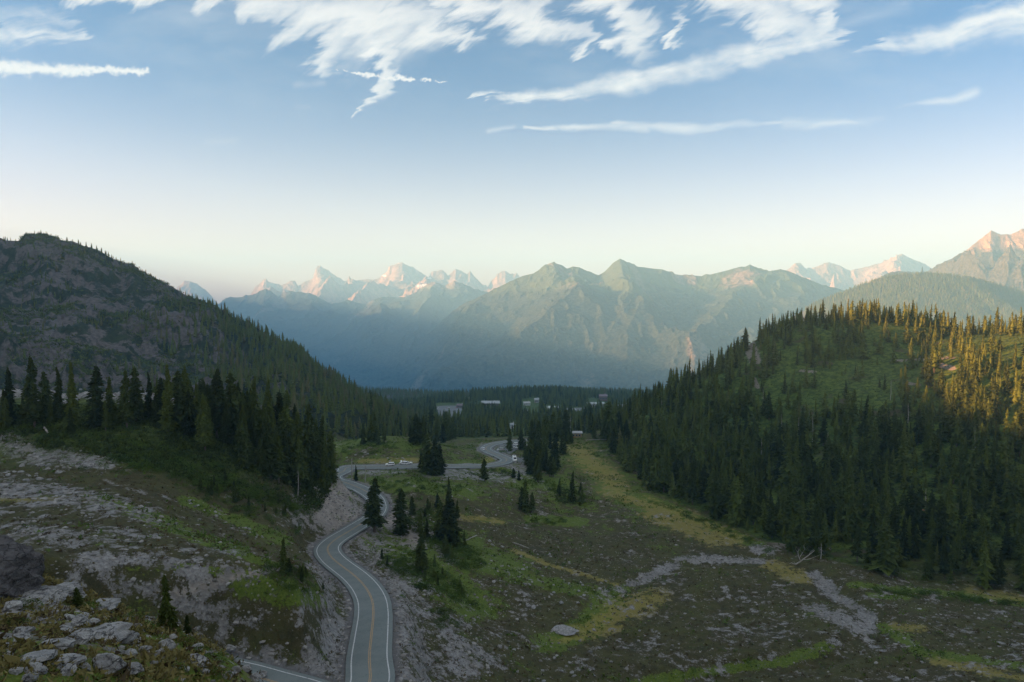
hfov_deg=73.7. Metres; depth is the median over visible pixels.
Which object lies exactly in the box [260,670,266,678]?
boulder
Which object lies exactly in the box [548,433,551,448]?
hemlock tree
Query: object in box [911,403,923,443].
fir tree
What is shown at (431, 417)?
hemlock tree
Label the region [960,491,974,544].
fir tree
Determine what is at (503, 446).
turnout
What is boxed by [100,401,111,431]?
hemlock tree
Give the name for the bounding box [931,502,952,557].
fir tree
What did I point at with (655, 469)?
fir tree
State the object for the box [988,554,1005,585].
fir tree
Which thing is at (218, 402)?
hemlock tree
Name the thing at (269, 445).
hemlock tree
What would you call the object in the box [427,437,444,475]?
hemlock tree
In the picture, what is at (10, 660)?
grass
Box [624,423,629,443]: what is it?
hemlock tree
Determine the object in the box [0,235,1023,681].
ground
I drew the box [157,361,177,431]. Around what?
hemlock tree
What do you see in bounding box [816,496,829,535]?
fir tree
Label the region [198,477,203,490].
hemlock tree
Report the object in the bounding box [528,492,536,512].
hemlock tree
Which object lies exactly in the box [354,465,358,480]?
hemlock tree
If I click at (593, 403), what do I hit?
ski building
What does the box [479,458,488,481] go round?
hemlock tree
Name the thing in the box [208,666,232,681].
shrub
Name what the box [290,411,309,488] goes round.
hemlock tree
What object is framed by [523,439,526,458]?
hemlock tree
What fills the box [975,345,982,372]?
fir tree
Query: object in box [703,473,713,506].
fir tree
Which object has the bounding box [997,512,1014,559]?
fir tree
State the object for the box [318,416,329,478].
hemlock tree
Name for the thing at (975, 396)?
fir tree
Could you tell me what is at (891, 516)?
fir tree
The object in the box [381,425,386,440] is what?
hemlock tree
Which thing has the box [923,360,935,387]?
fir tree
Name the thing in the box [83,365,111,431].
hemlock tree
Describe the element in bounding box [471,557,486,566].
shrub
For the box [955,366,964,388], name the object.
fir tree
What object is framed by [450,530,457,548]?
hemlock tree
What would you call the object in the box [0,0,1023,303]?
sky
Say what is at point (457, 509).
hemlock tree
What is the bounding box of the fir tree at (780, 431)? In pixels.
[772,423,784,451]
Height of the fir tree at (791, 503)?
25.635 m
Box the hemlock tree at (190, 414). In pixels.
[179,391,197,437]
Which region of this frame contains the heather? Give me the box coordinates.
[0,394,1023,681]
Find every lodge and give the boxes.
[481,400,499,405]
[599,394,606,400]
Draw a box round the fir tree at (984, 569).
[973,540,996,589]
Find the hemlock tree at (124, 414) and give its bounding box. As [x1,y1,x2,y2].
[115,370,134,428]
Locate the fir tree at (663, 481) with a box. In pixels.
[655,455,669,492]
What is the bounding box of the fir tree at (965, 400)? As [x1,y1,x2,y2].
[959,387,971,423]
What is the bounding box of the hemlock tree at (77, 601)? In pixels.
[69,587,86,608]
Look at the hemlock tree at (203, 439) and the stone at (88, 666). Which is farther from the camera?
the hemlock tree at (203, 439)
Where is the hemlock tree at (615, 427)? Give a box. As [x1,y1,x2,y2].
[608,423,618,445]
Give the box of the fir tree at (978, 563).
[975,535,989,566]
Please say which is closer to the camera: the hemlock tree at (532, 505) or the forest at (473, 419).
the hemlock tree at (532, 505)
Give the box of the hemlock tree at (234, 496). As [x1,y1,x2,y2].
[231,486,238,502]
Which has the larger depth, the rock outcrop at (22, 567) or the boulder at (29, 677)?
the rock outcrop at (22, 567)
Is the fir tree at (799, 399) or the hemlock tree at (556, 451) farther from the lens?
the fir tree at (799, 399)
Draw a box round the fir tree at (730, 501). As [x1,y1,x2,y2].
[722,474,740,520]
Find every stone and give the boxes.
[13,635,30,642]
[15,631,30,636]
[24,662,47,674]
[59,624,73,631]
[60,664,76,675]
[64,614,74,620]
[80,662,90,670]
[96,605,108,610]
[193,643,203,649]
[197,658,204,667]
[232,666,241,672]
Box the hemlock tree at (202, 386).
[199,378,205,398]
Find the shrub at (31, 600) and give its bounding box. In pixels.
[18,597,43,610]
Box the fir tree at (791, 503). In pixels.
[778,479,798,535]
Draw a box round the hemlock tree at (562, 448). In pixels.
[558,431,567,454]
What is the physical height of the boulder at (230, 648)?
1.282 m
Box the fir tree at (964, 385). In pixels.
[958,378,972,412]
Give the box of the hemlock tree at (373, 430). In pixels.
[365,411,380,441]
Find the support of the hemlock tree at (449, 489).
on the ground at (598, 521)
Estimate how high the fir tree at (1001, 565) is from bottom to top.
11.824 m
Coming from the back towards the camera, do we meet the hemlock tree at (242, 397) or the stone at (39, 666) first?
the hemlock tree at (242, 397)
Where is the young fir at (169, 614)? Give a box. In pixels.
[160,573,182,633]
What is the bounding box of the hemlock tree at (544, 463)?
[542,447,547,470]
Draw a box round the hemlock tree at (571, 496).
[567,471,575,502]
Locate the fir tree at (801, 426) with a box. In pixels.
[797,421,807,454]
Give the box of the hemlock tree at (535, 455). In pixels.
[531,448,538,469]
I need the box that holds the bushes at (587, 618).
[1,388,1023,681]
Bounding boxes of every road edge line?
[241,441,499,681]
[338,442,512,681]
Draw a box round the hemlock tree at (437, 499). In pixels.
[434,493,439,507]
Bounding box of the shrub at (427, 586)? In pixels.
[420,582,433,589]
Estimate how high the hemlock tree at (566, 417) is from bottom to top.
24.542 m
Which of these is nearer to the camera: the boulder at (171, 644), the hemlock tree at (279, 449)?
the boulder at (171, 644)
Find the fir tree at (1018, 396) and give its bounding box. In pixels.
[1013,377,1022,412]
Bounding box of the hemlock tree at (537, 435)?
[532,421,542,449]
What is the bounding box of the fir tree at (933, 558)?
[922,537,935,573]
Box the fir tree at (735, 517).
[725,477,746,527]
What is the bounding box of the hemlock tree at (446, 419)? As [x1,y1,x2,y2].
[439,411,451,439]
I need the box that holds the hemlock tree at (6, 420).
[0,398,14,430]
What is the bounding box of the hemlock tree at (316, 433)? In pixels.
[309,418,321,479]
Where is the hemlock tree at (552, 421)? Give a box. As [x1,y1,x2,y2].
[549,411,555,438]
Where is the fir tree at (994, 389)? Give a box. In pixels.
[988,375,1005,419]
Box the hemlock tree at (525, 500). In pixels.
[520,479,529,512]
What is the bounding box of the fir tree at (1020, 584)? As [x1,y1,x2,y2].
[1014,558,1023,589]
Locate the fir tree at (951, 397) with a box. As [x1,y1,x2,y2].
[949,390,957,412]
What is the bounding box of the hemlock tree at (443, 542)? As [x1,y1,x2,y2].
[441,535,450,552]
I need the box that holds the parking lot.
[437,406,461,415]
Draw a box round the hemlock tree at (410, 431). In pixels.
[407,423,412,442]
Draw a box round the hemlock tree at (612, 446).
[608,429,617,453]
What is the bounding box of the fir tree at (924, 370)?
[919,350,929,378]
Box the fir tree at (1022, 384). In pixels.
[1021,370,1023,390]
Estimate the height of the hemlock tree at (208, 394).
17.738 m
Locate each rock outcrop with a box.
[0,535,44,600]
[17,585,69,605]
[55,582,86,598]
[96,598,120,610]
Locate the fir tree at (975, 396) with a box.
[963,389,981,426]
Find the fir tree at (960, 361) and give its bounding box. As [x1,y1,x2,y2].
[954,350,965,382]
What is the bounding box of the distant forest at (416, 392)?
[361,385,664,400]
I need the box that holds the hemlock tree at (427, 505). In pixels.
[426,498,429,510]
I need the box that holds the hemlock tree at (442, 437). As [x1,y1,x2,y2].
[439,423,446,442]
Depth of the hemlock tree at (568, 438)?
479.78 m
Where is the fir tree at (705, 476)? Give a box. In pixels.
[695,463,709,502]
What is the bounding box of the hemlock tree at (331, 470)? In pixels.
[328,440,338,482]
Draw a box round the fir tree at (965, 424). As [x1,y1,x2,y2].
[962,409,968,439]
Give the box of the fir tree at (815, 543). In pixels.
[808,518,823,556]
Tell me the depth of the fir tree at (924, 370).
421.37 m
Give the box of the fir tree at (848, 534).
[842,506,851,543]
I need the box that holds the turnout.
[495,444,517,453]
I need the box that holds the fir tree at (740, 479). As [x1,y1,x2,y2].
[739,472,743,501]
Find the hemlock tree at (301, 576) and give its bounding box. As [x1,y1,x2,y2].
[300,568,303,581]
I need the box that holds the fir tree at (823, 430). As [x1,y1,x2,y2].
[817,416,829,445]
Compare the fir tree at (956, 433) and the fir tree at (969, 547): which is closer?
the fir tree at (969, 547)
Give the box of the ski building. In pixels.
[586,402,603,406]
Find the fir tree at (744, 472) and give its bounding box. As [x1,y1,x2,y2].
[738,460,748,500]
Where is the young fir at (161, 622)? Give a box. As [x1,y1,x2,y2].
[157,598,165,624]
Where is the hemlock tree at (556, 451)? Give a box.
[552,443,560,467]
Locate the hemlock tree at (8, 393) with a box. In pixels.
[0,365,17,423]
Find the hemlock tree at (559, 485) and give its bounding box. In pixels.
[558,477,562,491]
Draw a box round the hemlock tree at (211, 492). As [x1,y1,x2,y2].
[209,479,213,494]
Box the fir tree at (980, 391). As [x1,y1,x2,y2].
[977,383,982,407]
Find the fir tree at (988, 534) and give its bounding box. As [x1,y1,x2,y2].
[973,520,994,557]
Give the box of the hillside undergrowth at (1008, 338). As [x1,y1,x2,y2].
[632,318,1023,594]
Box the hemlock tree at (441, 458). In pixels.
[438,444,447,474]
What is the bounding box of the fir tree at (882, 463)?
[878,454,891,486]
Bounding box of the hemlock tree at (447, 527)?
[433,493,463,542]
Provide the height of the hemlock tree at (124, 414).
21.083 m
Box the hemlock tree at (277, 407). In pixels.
[273,390,283,426]
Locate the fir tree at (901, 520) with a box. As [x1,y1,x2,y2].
[895,509,909,552]
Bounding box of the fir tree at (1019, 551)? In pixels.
[1012,533,1023,573]
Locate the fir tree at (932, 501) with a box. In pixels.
[925,489,938,526]
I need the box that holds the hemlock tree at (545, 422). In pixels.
[541,413,552,442]
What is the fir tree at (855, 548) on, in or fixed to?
on the ground at (598, 521)
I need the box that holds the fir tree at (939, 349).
[937,333,942,360]
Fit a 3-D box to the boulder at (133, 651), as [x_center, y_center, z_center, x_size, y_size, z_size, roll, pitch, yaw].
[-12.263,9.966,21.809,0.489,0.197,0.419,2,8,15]
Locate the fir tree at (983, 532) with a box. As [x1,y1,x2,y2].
[974,520,990,560]
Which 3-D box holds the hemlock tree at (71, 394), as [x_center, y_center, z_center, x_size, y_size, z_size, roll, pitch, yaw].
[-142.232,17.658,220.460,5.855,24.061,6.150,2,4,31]
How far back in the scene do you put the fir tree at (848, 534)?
264.41 m
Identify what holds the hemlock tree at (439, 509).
on the ground at (598, 521)
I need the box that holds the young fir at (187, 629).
[183,615,192,634]
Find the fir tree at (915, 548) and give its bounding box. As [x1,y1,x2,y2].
[910,523,924,559]
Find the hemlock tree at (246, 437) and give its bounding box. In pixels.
[233,412,251,453]
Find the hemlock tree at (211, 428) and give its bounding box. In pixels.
[206,408,215,448]
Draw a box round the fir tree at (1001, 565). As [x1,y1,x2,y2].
[997,551,1007,581]
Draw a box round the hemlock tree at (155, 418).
[149,392,159,423]
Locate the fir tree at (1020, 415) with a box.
[1010,394,1023,426]
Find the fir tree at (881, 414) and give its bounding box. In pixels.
[875,403,890,441]
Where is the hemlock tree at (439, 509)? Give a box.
[432,499,443,538]
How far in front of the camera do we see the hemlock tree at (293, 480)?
243.56 m
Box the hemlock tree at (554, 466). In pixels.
[550,456,557,476]
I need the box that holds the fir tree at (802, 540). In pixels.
[798,519,808,554]
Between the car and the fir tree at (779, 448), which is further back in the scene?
the car
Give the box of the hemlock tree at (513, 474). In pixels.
[511,468,516,477]
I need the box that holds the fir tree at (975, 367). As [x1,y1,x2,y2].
[968,359,981,393]
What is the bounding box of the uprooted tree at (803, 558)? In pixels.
[789,547,815,564]
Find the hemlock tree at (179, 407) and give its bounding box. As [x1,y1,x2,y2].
[169,369,186,432]
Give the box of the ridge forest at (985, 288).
[804,271,1023,330]
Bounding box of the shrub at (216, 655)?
[207,648,232,665]
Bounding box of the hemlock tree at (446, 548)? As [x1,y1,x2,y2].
[443,538,449,557]
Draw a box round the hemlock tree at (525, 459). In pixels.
[522,445,529,464]
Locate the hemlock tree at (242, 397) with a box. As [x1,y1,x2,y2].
[240,390,250,425]
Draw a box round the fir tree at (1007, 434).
[997,408,1015,453]
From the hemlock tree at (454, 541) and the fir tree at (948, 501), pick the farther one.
the fir tree at (948, 501)
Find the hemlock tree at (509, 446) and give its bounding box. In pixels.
[505,427,512,450]
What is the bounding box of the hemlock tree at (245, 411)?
[242,399,250,436]
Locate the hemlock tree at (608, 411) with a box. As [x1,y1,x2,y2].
[596,401,614,437]
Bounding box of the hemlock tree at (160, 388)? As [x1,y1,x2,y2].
[152,376,164,417]
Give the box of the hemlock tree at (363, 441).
[360,423,366,444]
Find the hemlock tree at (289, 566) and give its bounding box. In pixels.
[286,558,293,574]
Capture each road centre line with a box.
[261,446,505,681]
[264,440,516,681]
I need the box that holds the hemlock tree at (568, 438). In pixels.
[567,431,570,443]
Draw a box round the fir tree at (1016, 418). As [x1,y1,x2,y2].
[1010,412,1023,437]
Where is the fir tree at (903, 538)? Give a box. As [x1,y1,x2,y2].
[894,514,910,560]
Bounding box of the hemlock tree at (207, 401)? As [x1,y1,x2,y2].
[205,395,215,435]
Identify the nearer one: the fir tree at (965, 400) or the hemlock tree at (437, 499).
the hemlock tree at (437, 499)
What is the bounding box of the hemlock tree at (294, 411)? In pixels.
[291,403,296,427]
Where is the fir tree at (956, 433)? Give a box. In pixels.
[950,408,967,446]
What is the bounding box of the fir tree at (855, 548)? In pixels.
[848,523,862,561]
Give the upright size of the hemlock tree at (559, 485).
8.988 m
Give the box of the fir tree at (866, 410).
[856,394,868,437]
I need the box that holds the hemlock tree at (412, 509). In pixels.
[408,496,415,514]
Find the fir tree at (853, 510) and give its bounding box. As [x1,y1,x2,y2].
[838,482,865,536]
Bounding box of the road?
[234,439,526,681]
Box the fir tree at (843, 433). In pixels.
[838,415,848,444]
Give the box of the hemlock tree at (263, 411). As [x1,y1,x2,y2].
[256,404,265,438]
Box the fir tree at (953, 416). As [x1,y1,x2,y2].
[941,401,962,433]
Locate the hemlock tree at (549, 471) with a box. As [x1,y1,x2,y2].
[545,456,552,476]
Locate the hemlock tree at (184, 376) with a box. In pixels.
[181,365,196,419]
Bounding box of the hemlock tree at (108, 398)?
[105,376,117,419]
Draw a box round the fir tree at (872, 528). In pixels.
[866,506,880,553]
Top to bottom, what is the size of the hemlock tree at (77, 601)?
1.058 m
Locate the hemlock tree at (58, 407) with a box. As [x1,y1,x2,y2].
[51,365,66,420]
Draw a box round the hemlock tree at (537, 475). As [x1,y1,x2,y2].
[531,456,542,481]
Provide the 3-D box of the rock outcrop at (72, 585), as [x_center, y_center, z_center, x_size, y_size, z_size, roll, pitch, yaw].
[-21.230,11.913,31.979,2.097,0.877,2.777,0,3,0]
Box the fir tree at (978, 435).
[968,423,989,463]
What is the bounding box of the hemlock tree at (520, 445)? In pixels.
[516,429,523,449]
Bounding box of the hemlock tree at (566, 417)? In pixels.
[561,410,571,437]
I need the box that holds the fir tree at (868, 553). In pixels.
[863,530,871,563]
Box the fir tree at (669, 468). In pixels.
[662,459,672,490]
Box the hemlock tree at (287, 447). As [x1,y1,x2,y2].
[281,433,296,484]
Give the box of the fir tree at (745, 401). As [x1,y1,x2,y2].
[740,388,751,419]
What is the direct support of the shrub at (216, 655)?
on the ground at (598, 521)
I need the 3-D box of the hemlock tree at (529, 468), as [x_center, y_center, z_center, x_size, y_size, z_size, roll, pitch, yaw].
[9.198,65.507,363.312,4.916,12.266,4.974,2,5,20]
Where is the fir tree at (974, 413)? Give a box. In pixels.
[968,403,976,434]
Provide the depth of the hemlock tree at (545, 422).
483.37 m
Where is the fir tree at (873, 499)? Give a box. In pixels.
[865,487,889,533]
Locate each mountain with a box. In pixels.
[176,262,519,303]
[218,280,487,381]
[347,259,845,392]
[786,254,931,290]
[795,275,1017,329]
[880,229,1023,292]
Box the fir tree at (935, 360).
[930,340,943,372]
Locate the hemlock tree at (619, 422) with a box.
[614,410,622,438]
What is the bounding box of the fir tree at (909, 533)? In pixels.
[906,516,912,548]
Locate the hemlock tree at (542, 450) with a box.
[540,444,548,462]
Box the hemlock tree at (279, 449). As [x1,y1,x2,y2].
[272,430,287,482]
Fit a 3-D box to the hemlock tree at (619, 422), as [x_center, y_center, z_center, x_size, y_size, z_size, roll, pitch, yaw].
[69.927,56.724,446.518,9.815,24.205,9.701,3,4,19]
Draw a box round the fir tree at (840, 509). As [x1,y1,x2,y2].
[830,501,844,531]
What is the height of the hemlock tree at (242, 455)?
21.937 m
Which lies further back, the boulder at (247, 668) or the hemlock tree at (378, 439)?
the hemlock tree at (378, 439)
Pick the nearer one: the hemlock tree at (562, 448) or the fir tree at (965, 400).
the fir tree at (965, 400)
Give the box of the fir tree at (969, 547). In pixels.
[960,515,977,563]
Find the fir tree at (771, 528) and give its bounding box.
[763,500,781,537]
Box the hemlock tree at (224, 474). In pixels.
[223,469,227,480]
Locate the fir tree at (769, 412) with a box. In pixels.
[763,391,774,419]
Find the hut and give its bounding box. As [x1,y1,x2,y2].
[572,431,582,437]
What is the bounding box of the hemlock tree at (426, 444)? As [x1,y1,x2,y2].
[417,432,432,473]
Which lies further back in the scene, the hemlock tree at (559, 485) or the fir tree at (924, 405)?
the fir tree at (924, 405)
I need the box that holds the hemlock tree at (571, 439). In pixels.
[570,428,573,443]
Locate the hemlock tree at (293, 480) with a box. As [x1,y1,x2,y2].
[291,453,304,489]
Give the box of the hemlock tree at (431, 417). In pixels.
[427,409,434,426]
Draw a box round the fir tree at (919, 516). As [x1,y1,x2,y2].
[899,487,929,542]
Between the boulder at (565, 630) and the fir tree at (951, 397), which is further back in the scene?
the fir tree at (951, 397)
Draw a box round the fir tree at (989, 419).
[981,396,995,433]
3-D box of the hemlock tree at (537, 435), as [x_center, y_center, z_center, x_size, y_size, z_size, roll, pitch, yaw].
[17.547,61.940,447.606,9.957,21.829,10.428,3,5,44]
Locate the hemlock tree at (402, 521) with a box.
[391,488,412,536]
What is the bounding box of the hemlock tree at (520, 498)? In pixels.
[518,487,524,508]
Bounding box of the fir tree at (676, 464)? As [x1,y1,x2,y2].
[671,454,681,484]
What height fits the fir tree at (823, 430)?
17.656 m
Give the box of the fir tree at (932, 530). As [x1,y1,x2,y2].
[922,519,936,549]
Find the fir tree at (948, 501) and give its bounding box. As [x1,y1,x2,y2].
[939,476,960,537]
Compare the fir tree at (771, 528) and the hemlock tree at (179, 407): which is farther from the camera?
the fir tree at (771, 528)
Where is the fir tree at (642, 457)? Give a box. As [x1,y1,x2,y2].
[636,449,647,479]
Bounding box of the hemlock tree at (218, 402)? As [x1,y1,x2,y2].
[209,367,230,437]
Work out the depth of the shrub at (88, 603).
31.25 m
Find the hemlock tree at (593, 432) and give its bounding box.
[590,420,596,438]
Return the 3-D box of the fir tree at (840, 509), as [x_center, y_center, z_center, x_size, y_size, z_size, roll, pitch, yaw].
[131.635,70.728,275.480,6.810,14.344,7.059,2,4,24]
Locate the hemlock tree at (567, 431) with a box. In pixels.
[565,422,570,440]
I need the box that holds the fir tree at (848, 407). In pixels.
[841,391,855,425]
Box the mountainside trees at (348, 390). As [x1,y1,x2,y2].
[0,230,418,439]
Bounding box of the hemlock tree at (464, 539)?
[463,529,466,544]
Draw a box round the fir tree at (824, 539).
[819,512,832,552]
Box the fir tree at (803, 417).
[799,405,806,428]
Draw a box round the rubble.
[0,389,1023,681]
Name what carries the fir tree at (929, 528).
on the ground at (598, 521)
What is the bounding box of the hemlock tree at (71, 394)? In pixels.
[62,360,83,427]
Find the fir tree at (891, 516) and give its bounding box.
[888,498,897,532]
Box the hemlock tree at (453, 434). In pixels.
[449,418,456,439]
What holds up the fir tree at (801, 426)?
on the ground at (598, 521)
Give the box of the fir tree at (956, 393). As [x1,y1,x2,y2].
[953,383,960,410]
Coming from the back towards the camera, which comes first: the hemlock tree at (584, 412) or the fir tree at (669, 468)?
the hemlock tree at (584, 412)
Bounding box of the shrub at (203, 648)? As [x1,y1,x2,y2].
[191,644,211,656]
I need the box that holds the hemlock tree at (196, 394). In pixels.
[192,383,201,417]
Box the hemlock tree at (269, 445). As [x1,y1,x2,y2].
[258,413,280,478]
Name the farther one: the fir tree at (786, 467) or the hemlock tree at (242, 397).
the fir tree at (786, 467)
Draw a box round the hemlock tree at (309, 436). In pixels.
[300,402,320,471]
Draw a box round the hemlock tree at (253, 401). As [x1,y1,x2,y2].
[247,374,260,437]
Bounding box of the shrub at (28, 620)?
[2,617,33,625]
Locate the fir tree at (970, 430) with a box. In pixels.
[966,411,975,444]
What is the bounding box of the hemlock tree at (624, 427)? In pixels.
[622,420,629,436]
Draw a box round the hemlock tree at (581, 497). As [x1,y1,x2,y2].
[579,485,583,503]
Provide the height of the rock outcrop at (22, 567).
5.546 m
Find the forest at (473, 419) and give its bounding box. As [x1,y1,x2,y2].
[364,384,651,440]
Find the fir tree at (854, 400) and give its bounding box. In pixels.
[852,388,858,414]
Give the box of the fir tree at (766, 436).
[758,424,772,468]
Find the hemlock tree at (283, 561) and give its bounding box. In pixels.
[279,535,288,575]
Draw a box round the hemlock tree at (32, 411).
[18,357,44,426]
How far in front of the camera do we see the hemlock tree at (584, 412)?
768.55 m
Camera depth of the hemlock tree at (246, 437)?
226.20 m
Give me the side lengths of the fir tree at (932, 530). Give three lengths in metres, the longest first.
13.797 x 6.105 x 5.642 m
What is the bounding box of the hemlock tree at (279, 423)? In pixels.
[275,412,281,443]
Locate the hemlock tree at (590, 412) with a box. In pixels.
[585,405,594,420]
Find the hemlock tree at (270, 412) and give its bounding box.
[263,379,275,422]
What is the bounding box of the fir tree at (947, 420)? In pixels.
[937,399,955,442]
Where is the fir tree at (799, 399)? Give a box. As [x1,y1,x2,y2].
[795,382,802,406]
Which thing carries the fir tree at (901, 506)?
on the ground at (598, 521)
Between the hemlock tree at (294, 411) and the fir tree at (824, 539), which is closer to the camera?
the fir tree at (824, 539)
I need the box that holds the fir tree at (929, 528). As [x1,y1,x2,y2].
[923,509,934,545]
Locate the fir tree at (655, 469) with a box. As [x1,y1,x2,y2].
[650,457,663,491]
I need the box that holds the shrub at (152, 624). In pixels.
[137,621,157,631]
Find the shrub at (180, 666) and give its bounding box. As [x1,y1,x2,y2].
[171,661,186,673]
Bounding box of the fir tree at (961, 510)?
[956,493,963,525]
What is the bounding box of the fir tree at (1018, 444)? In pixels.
[1014,426,1023,456]
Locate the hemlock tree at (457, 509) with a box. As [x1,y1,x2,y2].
[455,500,459,517]
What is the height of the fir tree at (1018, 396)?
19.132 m
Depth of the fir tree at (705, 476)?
326.22 m
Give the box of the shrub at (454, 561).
[446,560,459,565]
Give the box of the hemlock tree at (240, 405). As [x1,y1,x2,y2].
[235,400,248,441]
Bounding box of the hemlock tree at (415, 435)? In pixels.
[408,414,423,445]
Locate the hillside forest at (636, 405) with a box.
[601,297,1023,583]
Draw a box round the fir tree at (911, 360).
[906,338,915,369]
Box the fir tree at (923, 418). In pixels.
[910,408,927,437]
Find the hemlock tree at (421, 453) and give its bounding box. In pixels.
[418,449,422,467]
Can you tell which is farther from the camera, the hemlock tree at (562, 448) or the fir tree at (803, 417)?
the hemlock tree at (562, 448)
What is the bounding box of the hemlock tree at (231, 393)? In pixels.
[224,372,247,438]
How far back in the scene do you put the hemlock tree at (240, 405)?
230.32 m
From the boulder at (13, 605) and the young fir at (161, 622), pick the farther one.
the young fir at (161, 622)
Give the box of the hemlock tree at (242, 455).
[234,407,254,467]
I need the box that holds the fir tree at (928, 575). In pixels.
[921,540,933,580]
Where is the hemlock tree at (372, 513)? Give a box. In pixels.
[360,477,388,531]
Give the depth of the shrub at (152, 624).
29.20 m
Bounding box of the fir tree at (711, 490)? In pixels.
[708,463,721,514]
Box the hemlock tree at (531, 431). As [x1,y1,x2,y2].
[526,419,535,447]
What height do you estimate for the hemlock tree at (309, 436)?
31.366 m
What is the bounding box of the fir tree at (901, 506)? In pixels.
[891,489,911,538]
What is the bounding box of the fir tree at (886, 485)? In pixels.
[879,461,892,507]
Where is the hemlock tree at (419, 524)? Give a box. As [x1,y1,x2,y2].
[417,513,423,531]
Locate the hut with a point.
(577, 434)
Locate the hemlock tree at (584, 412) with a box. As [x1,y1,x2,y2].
[583,406,586,421]
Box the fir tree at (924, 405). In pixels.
[918,386,930,418]
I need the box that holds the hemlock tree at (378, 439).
[375,431,381,444]
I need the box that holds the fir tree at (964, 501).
[957,491,968,519]
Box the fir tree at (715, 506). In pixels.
[705,467,726,519]
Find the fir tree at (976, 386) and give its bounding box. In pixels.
[970,380,982,402]
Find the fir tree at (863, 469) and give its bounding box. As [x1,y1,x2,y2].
[856,458,868,492]
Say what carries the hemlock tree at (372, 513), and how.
on the ground at (598, 521)
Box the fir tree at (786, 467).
[774,445,797,488]
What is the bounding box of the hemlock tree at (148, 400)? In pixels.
[144,372,152,417]
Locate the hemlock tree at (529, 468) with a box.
[525,454,532,474]
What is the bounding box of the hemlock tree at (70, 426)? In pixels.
[66,407,75,432]
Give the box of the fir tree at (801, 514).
[794,502,811,546]
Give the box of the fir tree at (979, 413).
[974,401,984,428]
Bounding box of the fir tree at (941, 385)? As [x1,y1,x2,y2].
[933,369,947,397]
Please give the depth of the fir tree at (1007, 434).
319.92 m
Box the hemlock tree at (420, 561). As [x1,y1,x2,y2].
[413,527,428,572]
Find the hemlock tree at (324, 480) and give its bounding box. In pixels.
[316,437,331,490]
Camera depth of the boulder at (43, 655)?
18.35 m
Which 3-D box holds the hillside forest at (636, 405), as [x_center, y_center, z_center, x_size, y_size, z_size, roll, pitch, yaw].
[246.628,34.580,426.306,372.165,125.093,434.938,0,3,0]
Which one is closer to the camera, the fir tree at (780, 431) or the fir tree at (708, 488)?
the fir tree at (708, 488)
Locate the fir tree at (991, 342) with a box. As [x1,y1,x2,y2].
[987,323,994,351]
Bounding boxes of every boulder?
[3,600,22,611]
[9,667,23,674]
[13,626,35,633]
[20,649,57,661]
[21,672,38,681]
[39,637,76,649]
[51,653,86,669]
[66,628,97,644]
[71,614,90,627]
[90,618,100,624]
[91,621,132,642]
[93,653,128,674]
[116,630,139,643]
[121,648,137,657]
[127,662,143,674]
[139,645,152,651]
[155,639,176,649]
[169,634,177,638]
[187,653,208,662]
[225,644,235,652]
[241,664,251,671]
[250,672,260,681]
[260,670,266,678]
[551,625,578,635]
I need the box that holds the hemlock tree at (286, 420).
[276,389,293,460]
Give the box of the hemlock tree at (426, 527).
[424,518,429,537]
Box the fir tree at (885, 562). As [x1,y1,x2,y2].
[861,513,904,575]
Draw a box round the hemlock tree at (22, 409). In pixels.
[18,395,26,421]
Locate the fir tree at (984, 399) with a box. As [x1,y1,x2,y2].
[980,388,987,423]
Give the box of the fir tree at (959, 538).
[948,520,963,562]
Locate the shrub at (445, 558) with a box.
[439,554,452,562]
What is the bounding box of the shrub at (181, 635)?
[176,634,195,644]
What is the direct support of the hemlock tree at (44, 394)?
on the ground at (598, 521)
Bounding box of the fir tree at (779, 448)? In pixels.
[770,436,786,484]
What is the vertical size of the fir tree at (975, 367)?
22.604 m
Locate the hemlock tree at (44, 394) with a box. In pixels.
[36,371,53,416]
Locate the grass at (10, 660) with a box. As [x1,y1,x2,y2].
[0,573,261,681]
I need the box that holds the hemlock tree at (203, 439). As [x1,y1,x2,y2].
[194,393,212,452]
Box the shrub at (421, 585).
[414,582,428,590]
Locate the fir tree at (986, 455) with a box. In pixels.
[981,443,992,482]
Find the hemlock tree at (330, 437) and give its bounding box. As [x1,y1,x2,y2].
[326,431,338,477]
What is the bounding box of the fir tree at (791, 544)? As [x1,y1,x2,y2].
[782,511,799,552]
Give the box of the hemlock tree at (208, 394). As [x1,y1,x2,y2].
[204,382,212,412]
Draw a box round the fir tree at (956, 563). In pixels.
[947,537,962,573]
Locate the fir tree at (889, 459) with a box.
[881,448,897,496]
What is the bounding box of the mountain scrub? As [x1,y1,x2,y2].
[0,232,404,437]
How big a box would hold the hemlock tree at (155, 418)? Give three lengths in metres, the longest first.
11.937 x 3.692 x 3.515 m
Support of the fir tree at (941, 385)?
on the ground at (598, 521)
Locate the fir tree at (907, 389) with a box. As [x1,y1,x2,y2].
[900,381,913,412]
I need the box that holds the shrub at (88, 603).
[84,601,101,608]
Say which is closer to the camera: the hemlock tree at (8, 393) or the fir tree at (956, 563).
the hemlock tree at (8, 393)
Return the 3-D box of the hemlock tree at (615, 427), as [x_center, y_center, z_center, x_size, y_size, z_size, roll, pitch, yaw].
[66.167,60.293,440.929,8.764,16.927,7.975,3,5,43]
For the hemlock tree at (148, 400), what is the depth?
230.92 m
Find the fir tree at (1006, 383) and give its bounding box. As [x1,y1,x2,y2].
[1002,363,1011,394]
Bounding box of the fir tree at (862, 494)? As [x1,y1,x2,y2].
[856,469,867,514]
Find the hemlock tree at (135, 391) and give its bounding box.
[127,367,147,421]
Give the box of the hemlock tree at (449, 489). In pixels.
[445,477,451,503]
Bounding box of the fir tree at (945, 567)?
[937,543,949,577]
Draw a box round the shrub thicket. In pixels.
[5,406,1016,629]
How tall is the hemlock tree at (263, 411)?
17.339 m

